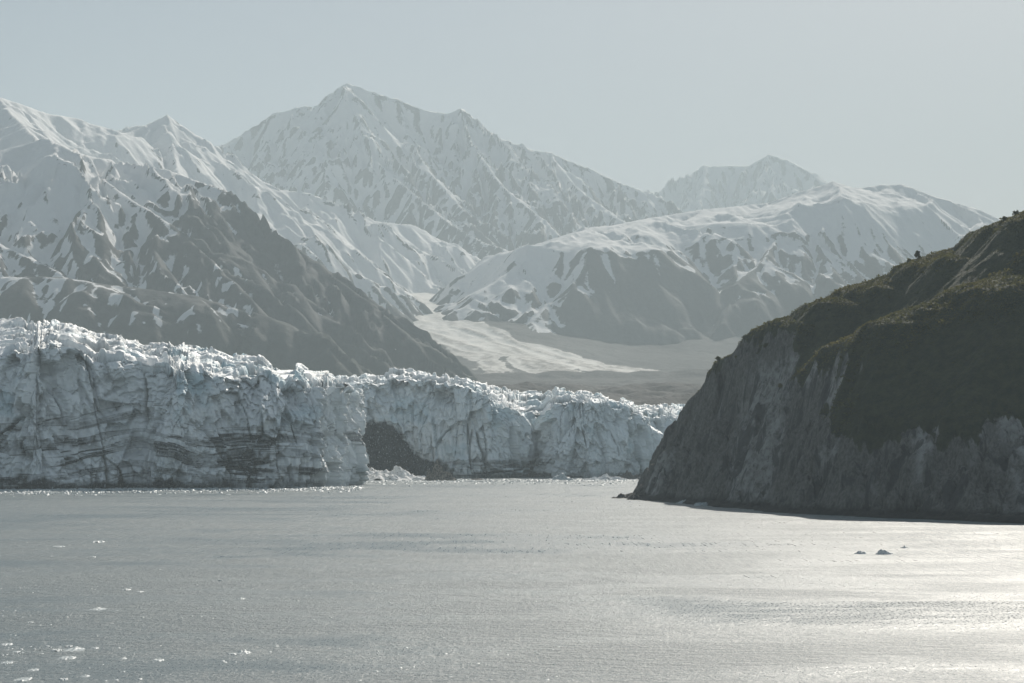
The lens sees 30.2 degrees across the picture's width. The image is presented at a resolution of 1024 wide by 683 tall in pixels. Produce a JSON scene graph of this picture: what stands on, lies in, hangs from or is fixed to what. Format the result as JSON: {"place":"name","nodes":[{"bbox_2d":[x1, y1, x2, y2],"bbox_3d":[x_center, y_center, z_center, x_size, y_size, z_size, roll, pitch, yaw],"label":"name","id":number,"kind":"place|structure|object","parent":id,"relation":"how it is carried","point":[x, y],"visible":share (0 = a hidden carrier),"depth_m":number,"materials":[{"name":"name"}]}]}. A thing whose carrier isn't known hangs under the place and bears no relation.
{"place":"outdoors","nodes":[
{"label":"outdoors","id":0,"kind":"place"},
{"bbox_2d":[0,317,368,488],"bbox_3d":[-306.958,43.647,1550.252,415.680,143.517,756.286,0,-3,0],"label":"glacier","id":1,"kind":"object","parent":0,"point":[81,407],"visible":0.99,"depth_m":1226.90,"materials":[{"name":"white ice"}]},
{"bbox_2d":[0,98,480,380],"bbox_3d":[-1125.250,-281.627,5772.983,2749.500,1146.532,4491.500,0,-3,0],"label":"mountain","id":2,"kind":"structure","parent":0,"point":[167,229],"depth_m":4438.17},
{"bbox_2d":[218,83,682,259],"bbox_3d":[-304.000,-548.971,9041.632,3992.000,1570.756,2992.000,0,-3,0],"label":"mountain","id":3,"kind":"structure","parent":0,"point":[465,180],"depth_m":9100.19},
{"bbox_2d":[329,367,684,477],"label":"glacier","id":4,"kind":"object","parent":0,"point":[419,423],"visible":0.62,"depth_m":1667.60,"materials":[{"name":"white ice"}]},
{"bbox_2d":[0,477,1023,682],"bbox_3d":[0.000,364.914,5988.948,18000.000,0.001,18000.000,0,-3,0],"label":"sea water","id":5,"kind":"structure","parent":0,"point":[660,592],"depth_m":338.24,"materials":[{"name":"grey liquid"}]},
{"bbox_2d":[13,677,31,680],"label":"ice floe","id":6,"kind":"object","parent":5,"relation":"in","point":[24,679],"visible":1,"depth_m":205.71,"materials":[{"name":"white ice"}]},
{"bbox_2d":[57,656,75,659],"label":"ice floe","id":7,"kind":"object","parent":5,"relation":"in","point":[66,657],"visible":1,"depth_m":226.74,"materials":[{"name":"white ice"}]},
{"bbox_2d":[62,647,84,651],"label":"ice floe","id":8,"kind":"object","parent":5,"relation":"in","point":[75,649],"visible":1,"depth_m":236.37,"materials":[{"name":"white ice"}]},
{"bbox_2d":[89,607,106,610],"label":"ice floe","id":9,"kind":"object","parent":5,"relation":"in","point":[98,608],"visible":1,"depth_m":295.63,"materials":[{"name":"white ice"}]},
{"bbox_2d":[237,649,250,653],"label":"ice floe","id":10,"kind":"object","parent":5,"relation":"in","point":[244,652],"visible":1,"depth_m":232.77,"materials":[{"name":"white ice"}]},
{"bbox_2d":[0,478,637,680],"bbox_3d":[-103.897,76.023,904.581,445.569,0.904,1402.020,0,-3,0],"label":"brash ice","id":11,"kind":"structure","parent":5,"relation":"on","point":[79,490],"depth_m":1161.74,"materials":[{"name":"white ice"}]},
{"bbox_2d":[368,466,425,479],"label":"ice debris","id":12,"kind":"object","parent":5,"relation":"on","point":[397,473],"visible":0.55,"depth_m":1534.58,"materials":[{"name":"white ice"}]},
{"bbox_2d":[425,460,456,480],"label":"rock mound","id":13,"kind":"object","parent":5,"relation":"in","point":[438,473],"visible":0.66,"depth_m":1515.68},
{"bbox_2d":[548,473,573,479],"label":"ice debris","id":14,"kind":"object","parent":5,"relation":"on","point":[562,476],"visible":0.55,"depth_m":1542.53,"materials":[{"name":"white ice"}]},
{"bbox_2d":[586,474,630,479],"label":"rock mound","id":15,"kind":"object","parent":5,"relation":"in","point":[604,476],"visible":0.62,"depth_m":1551.74,"materials":[{"name":"white ice"}]},
{"bbox_2d":[612,493,627,497],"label":"shore rock","id":16,"kind":"object","parent":5,"relation":"in","point":[620,495],"visible":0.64,"depth_m":965.69,"materials":[{"name":"grey stone"}]},
{"bbox_2d":[621,470,639,479],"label":"rock mound","id":17,"kind":"object","parent":5,"relation":"in","point":[627,475],"visible":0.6,"depth_m":1563.13,"materials":[{"name":"grey stone"}]},
{"bbox_2d":[626,491,642,499],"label":"shore rock","id":18,"kind":"object","parent":5,"relation":"in","point":[637,496],"visible":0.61,"depth_m":937.71,"materials":[{"name":"grey stone"}]},
{"bbox_2d":[694,502,707,505],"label":"iceberg","id":19,"kind":"object","parent":5,"relation":"in","point":[700,504],"visible":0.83,"depth_m":839.02,"materials":[{"name":"grey ice"}]},
{"bbox_2d":[876,549,892,554],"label":"iceberg","id":20,"kind":"object","parent":5,"relation":"in","point":[881,552],"visible":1,"depth_m":450.67,"materials":[{"name":"white ice"}]},
{"bbox_2d":[0,0,1023,218],"label":"sky","id":21,"kind":"structure","parent":0,"point":[926,96],"materials":[{"name":"grey"}]},
{"bbox_2d":[409,292,747,405],"bbox_3d":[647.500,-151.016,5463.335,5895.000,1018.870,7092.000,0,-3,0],"label":"valley floor","id":22,"kind":"structure","parent":0,"point":[520,357],"depth_m":5646.14,"materials":[{"name":"white snow"}]},
{"bbox_2d":[429,181,999,344],"bbox_3d":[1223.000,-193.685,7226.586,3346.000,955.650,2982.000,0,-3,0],"label":"mountain","id":23,"kind":"structure","parent":0,"point":[718,273],"depth_m":6692.14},
{"bbox_2d":[644,154,827,212],"bbox_3d":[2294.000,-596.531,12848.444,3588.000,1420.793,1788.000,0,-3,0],"label":"mountain","id":24,"kind":"structure","parent":0,"point":[767,178],"depth_m":12912.08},
{"bbox_2d":[625,213,1023,523],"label":"headland","id":25,"kind":"structure","parent":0,"point":[740,433],"depth_m":755.51,"materials":[{"name":"grey stone"}]},
{"bbox_2d":[698,210,1023,448],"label":"shrub cover","id":26,"kind":"object","parent":25,"relation":"on","point":[944,253],"visible":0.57,"depth_m":784.31,"materials":[{"name":"green plant"}]},
{"bbox_2d":[914,250,920,259],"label":"tree","id":27,"kind":"object","parent":25,"relation":"on","point":[917,254],"visible":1,"depth_m":874.00,"materials":[{"name":"green plant"}]}
]}

